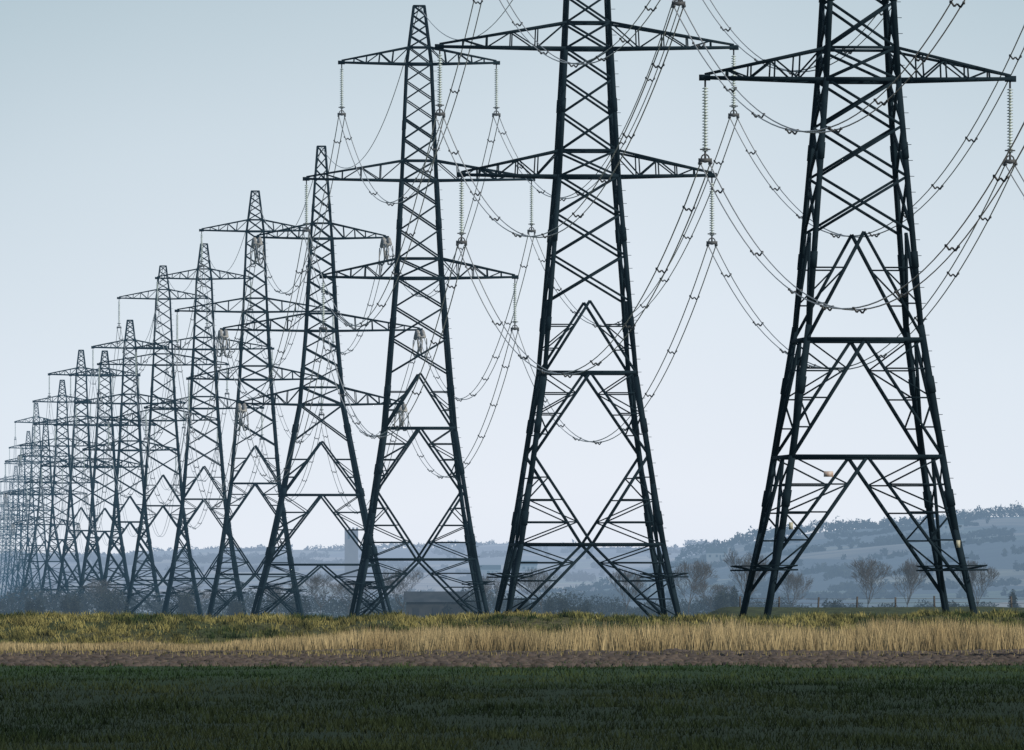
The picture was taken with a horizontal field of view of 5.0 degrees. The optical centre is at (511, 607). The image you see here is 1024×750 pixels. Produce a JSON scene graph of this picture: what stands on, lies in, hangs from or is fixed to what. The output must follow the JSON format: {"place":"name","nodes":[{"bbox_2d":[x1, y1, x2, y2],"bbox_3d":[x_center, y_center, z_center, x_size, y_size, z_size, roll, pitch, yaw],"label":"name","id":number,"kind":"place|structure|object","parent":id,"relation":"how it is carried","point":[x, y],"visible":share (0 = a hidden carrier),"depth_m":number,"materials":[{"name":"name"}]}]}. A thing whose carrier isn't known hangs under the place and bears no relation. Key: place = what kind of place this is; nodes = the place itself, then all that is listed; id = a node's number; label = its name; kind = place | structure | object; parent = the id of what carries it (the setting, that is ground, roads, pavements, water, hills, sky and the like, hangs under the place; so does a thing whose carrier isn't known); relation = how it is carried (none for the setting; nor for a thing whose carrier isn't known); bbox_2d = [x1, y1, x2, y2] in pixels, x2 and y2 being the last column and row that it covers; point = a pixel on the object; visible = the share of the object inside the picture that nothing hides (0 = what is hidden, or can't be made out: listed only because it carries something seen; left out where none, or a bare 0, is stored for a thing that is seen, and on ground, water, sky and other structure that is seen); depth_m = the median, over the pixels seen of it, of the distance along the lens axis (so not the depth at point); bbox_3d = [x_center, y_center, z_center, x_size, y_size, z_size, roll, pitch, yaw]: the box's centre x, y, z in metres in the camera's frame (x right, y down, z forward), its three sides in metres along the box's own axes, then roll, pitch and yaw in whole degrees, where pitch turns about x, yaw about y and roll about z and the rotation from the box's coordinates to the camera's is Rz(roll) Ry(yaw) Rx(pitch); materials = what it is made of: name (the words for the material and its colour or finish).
{"place":"outdoors","nodes":[
{"label":"outdoors","id":0,"kind":"place"},
{"bbox_2d":[0,542,737,611],"bbox_3d":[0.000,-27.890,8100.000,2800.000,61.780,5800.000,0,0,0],"label":"hill","id":1,"kind":"structure","parent":0,"point":[583,563],"depth_m":7192.74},
{"bbox_2d":[344,527,357,577],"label":"church tower","id":2,"kind":"structure","parent":1,"relation":"on","point":[351,551],"depth_m":6500.00,"materials":[{"name":"stone"}]},
{"bbox_2d":[0,539,719,599],"bbox_3d":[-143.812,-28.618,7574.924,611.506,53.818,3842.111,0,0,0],"label":"distant woodland","id":3,"kind":"object","parent":1,"relation":"on","point":[567,576],"visible":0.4,"depth_m":7967.46,"materials":[{"name":"plant"}]},
{"bbox_2d":[480,565,500,573],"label":"farmhouse","id":4,"kind":"object","parent":1,"relation":"on","point":[490,568],"visible":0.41,"depth_m":6800.59,"materials":[{"name":"stone"}]},
{"bbox_2d":[511,561,537,570],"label":"farmhouse","id":5,"kind":"object","parent":1,"relation":"on","point":[526,567],"visible":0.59,"depth_m":7100.00,"materials":[{"name":"paint"}]},
{"bbox_2d":[0,606,1023,749],"bbox_3d":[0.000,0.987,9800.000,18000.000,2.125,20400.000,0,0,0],"label":"ground","id":6,"kind":"structure","parent":0,"point":[756,611],"depth_m":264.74,"materials":[{"name":"green plant"}]},
{"bbox_2d":[0,507,19,588],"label":"electricity pylon","id":7,"kind":"object","parent":6,"relation":"on","point":[5,546],"visible":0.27,"depth_m":6177.59,"materials":[{"name":"metal"}]},
{"bbox_2d":[0,495,25,599],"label":"electricity pylon","id":8,"kind":"object","parent":6,"relation":"on","point":[7,547],"visible":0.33,"depth_m":5576.37,"materials":[{"name":"metal"}]},
{"bbox_2d":[0,484,32,609],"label":"electricity pylon","id":9,"kind":"object","parent":6,"relation":"on","point":[5,569],"visible":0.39,"depth_m":5018.40,"materials":[{"name":"metal"}]},
{"bbox_2d":[0,466,38,600],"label":"electricity pylon","id":10,"kind":"object","parent":6,"relation":"on","point":[7,577],"visible":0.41,"depth_m":4671.33,"materials":[{"name":"metal"}]},
{"bbox_2d":[0,449,47,612],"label":"electricity pylon","id":11,"kind":"object","parent":6,"relation":"on","point":[14,563],"visible":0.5,"depth_m":4349.78,"materials":[{"name":"metal"}]},
{"bbox_2d":[0,431,56,608],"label":"electricity pylon","id":12,"kind":"object","parent":6,"relation":"on","point":[24,510],"visible":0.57,"depth_m":3922.48,"materials":[{"name":"metal"}]},
{"bbox_2d":[0,0,1023,573],"bbox_3d":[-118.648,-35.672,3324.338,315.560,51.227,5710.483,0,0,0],"label":"overhead power lines","id":13,"kind":"object","parent":12,"relation":"attached to","point":[548,372],"visible":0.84,"depth_m":805.58,"materials":[{"name":"metal"}]},
{"bbox_2d":[5,403,67,611],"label":"electricity pylon","id":14,"kind":"object","parent":6,"relation":"on","point":[27,541],"visible":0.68,"depth_m":3524.81,"materials":[{"name":"metal"}]},
{"bbox_2d":[3,418,88,610],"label":"electricity pylon","id":15,"kind":"object","parent":6,"relation":"on","point":[49,456],"visible":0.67,"depth_m":2805.13,"materials":[{"name":"metal"}]},
{"bbox_2d":[19,380,104,614],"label":"electricity pylon","id":16,"kind":"object","parent":6,"relation":"on","point":[54,483],"visible":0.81,"depth_m":2594.53,"materials":[{"name":"metal"}]},
{"bbox_2d":[33,350,128,612],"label":"electricity pylon","id":17,"kind":"object","parent":6,"relation":"on","point":[66,550],"visible":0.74,"depth_m":2316.03,"materials":[{"name":"metal"}]},
{"bbox_2d":[80,577,120,601],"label":"bare tree","id":18,"kind":"object","parent":6,"relation":"on","point":[94,585],"visible":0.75,"depth_m":1900.27,"materials":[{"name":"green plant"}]},
{"bbox_2d":[53,350,155,614],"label":"electricity pylon","id":19,"kind":"object","parent":6,"relation":"on","point":[121,551],"visible":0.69,"depth_m":2160.58,"materials":[{"name":"metal"}]},
{"bbox_2d":[74,320,185,613],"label":"electricity pylon","id":20,"kind":"object","parent":6,"relation":"on","point":[148,543],"visible":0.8,"depth_m":1991.70,"materials":[{"name":"metal"}]},
{"bbox_2d":[97,265,228,617],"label":"electricity pylon","id":21,"kind":"object","parent":6,"relation":"on","point":[196,593],"visible":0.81,"depth_m":1675.08,"materials":[{"name":"metal"}]},
{"bbox_2d":[173,582,210,613],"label":"bare tree","id":22,"kind":"object","parent":6,"relation":"on","point":[204,596],"visible":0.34,"depth_m":1850.46,"materials":[{"name":"brown plant"}]},
{"bbox_2d":[133,243,273,615],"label":"electricity pylon","id":23,"kind":"object","parent":6,"relation":"on","point":[168,593],"visible":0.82,"depth_m":1573.62,"materials":[{"name":"metal"}]},
{"bbox_2d":[174,190,335,618],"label":"electricity pylon","id":24,"kind":"object","parent":6,"relation":"on","point":[214,590],"visible":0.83,"depth_m":1374.07,"materials":[{"name":"metal"}]},
{"bbox_2d":[264,582,301,612],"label":"bare tree","id":25,"kind":"object","parent":6,"relation":"on","point":[278,590],"visible":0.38,"depth_m":1750.52,"materials":[{"name":"brown plant"}]},
{"bbox_2d":[216,145,426,615],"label":"electricity pylon","id":26,"kind":"object","parent":6,"relation":"on","point":[271,552],"visible":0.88,"depth_m":1148.80,"materials":[{"name":"metal"}]},
{"bbox_2d":[297,572,347,614],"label":"bare tree","id":27,"kind":"object","parent":6,"relation":"on","point":[317,582],"visible":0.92,"depth_m":1649.75,"materials":[{"name":"brown plant"}]},
{"bbox_2d":[326,583,376,612],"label":"bare tree","id":28,"kind":"object","parent":6,"relation":"on","point":[351,596],"visible":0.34,"depth_m":1698.70,"materials":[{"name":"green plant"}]},
{"bbox_2d":[383,566,428,610],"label":"bare tree","id":29,"kind":"object","parent":6,"relation":"on","point":[389,582],"visible":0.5,"depth_m":1499.28,"materials":[{"name":"brown plant"}]},
{"bbox_2d":[302,5,535,617],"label":"electricity pylon","id":30,"kind":"object","parent":6,"relation":"on","point":[360,583],"visible":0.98,"depth_m":951.22,"materials":[{"name":"metal"}]},
{"bbox_2d":[404,591,467,617],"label":"farm barn","id":31,"kind":"structure","parent":6,"relation":"on","point":[421,603],"depth_m":1440.00,"materials":[{"name":"stone"}]},
{"bbox_2d":[413,608,418,614],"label":"window","id":32,"kind":"structure","parent":31,"relation":"in","point":[415,610],"depth_m":1440.03,"materials":[{"name":"black"}]},
{"bbox_2d":[433,608,438,614],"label":"window","id":33,"kind":"structure","parent":31,"relation":"in","point":[435,610],"depth_m":1440.03,"materials":[{"name":"black"}]},
{"bbox_2d":[452,608,457,614],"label":"window","id":34,"kind":"structure","parent":31,"relation":"in","point":[455,610],"depth_m":1440.03,"materials":[{"name":"black"}]},
{"bbox_2d":[468,574,500,612],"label":"bare tree","id":35,"kind":"object","parent":6,"relation":"on","point":[488,588],"visible":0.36,"depth_m":1649.92,"materials":[{"name":"brown plant"}]},
{"bbox_2d":[0,579,1020,617],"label":"hedgerow","id":36,"kind":"object","parent":6,"relation":"on","point":[606,608],"visible":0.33,"depth_m":1875.02,"materials":[{"name":"green plant"}]},
{"bbox_2d":[0,613,1023,651],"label":"reed bed","id":37,"kind":"object","parent":6,"relation":"on","point":[886,637],"visible":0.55,"depth_m":541.04,"materials":[{"name":"beige plant"}]},
{"bbox_2d":[0,606,1023,645],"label":"bank grass","id":38,"kind":"structure","parent":6,"relation":"on","point":[124,618],"depth_m":568.83,"materials":[{"name":"green plant"}]},
{"bbox_2d":[24,584,1018,615],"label":"bush thicket","id":39,"kind":"object","parent":6,"relation":"on","point":[185,605],"visible":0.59,"depth_m":1460.09,"materials":[{"name":"brown plant"}]},
{"bbox_2d":[517,568,556,613],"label":"bare tree","id":40,"kind":"object","parent":6,"relation":"on","point":[534,577],"visible":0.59,"depth_m":1599.23,"materials":[{"name":"brown plant"}]},
{"bbox_2d":[434,0,738,617],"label":"electricity pylon","id":41,"kind":"object","parent":6,"relation":"on","point":[653,521],"visible":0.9,"depth_m":726.82,"materials":[{"name":"metal"}]},
{"bbox_2d":[607,569,647,614],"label":"bare tree","id":42,"kind":"object","parent":6,"relation":"on","point":[638,584],"visible":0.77,"depth_m":1549.52,"materials":[{"name":"brown plant"}]},
{"bbox_2d":[672,559,718,615],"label":"bare tree","id":43,"kind":"object","parent":6,"relation":"on","point":[698,569],"visible":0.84,"depth_m":1500.12,"materials":[{"name":"brown plant"}]},
{"bbox_2d":[373,500,1023,612],"bbox_3d":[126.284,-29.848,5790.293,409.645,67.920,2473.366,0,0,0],"label":"distant woodland","id":44,"kind":"object","parent":6,"relation":"on","point":[852,590],"visible":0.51,"depth_m":5799.41,"materials":[{"name":"plant"}]},
{"bbox_2d":[692,581,737,608],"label":"bare tree","id":45,"kind":"object","parent":6,"relation":"on","point":[707,587],"visible":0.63,"depth_m":1700.03,"materials":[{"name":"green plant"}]},
{"bbox_2d":[723,549,769,594],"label":"bare tree","id":46,"kind":"object","parent":6,"relation":"on","point":[744,562],"visible":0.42,"depth_m":1450.66,"materials":[{"name":"brown plant"}]},
{"bbox_2d":[778,571,813,606],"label":"bare tree","id":47,"kind":"object","parent":6,"relation":"on","point":[797,585],"visible":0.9,"depth_m":1650.60,"materials":[{"name":"brown plant"}]},
{"bbox_2d":[671,0,1017,617],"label":"electricity pylon","id":48,"kind":"object","parent":6,"relation":"on","point":[807,256],"visible":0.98,"depth_m":593.89,"materials":[{"name":"metal"}]},
{"bbox_2d":[846,556,894,605],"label":"bare tree","id":49,"kind":"object","parent":6,"relation":"on","point":[868,575],"visible":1,"depth_m":1501.10,"materials":[{"name":"brown plant"}]},
{"bbox_2d":[739,596,1014,606],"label":"wire fence","id":50,"kind":"object","parent":6,"relation":"on","point":[895,598],"visible":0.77,"depth_m":697.99,"materials":[{"name":"brown wood"}]},
{"bbox_2d":[889,558,930,606],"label":"bare tree","id":51,"kind":"object","parent":6,"relation":"on","point":[911,573],"visible":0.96,"depth_m":1519.35,"materials":[{"name":"brown plant"}]},
{"bbox_2d":[957,561,999,605],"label":"bare tree","id":52,"kind":"object","parent":6,"relation":"on","point":[973,574],"visible":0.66,"depth_m":1479.86,"materials":[{"name":"brown plant"}]},
{"bbox_2d":[0,648,1023,667],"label":"ploughed soil","id":53,"kind":"structure","parent":0,"point":[508,657],"depth_m":443.79,"materials":[{"name":"brown soil"}]},
{"bbox_2d":[0,647,1023,659],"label":"dry grass","id":54,"kind":"structure","parent":53,"relation":"on","point":[289,653],"depth_m":485.34,"materials":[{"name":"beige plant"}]},
{"bbox_2d":[0,0,1023,555],"label":"sky","id":55,"kind":"structure","parent":0,"point":[129,129],"materials":[{"name":"blue"}]},
{"bbox_2d":[16,516,1023,612],"bbox_3d":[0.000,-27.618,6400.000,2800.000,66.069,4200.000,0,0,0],"label":"hill","id":56,"kind":"structure","parent":0,"point":[990,555],"depth_m":5605.69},
{"bbox_2d":[634,576,655,588],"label":"farmhouse","id":57,"kind":"object","parent":56,"relation":"on","point":[648,584],"visible":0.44,"depth_m":5600.00,"materials":[{"name":"paint"}]},
{"bbox_2d":[706,548,727,561],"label":"farmhouse","id":58,"kind":"object","parent":56,"relation":"on","point":[712,554],"visible":0.88,"depth_m":6300.00,"materials":[{"name":"stone"}]},
{"bbox_2d":[941,520,963,531],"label":"farmhouse","id":59,"kind":"object","parent":56,"relation":"on","point":[945,526],"visible":0.5,"depth_m":6600.00,"materials":[{"name":"stone"}]}
]}

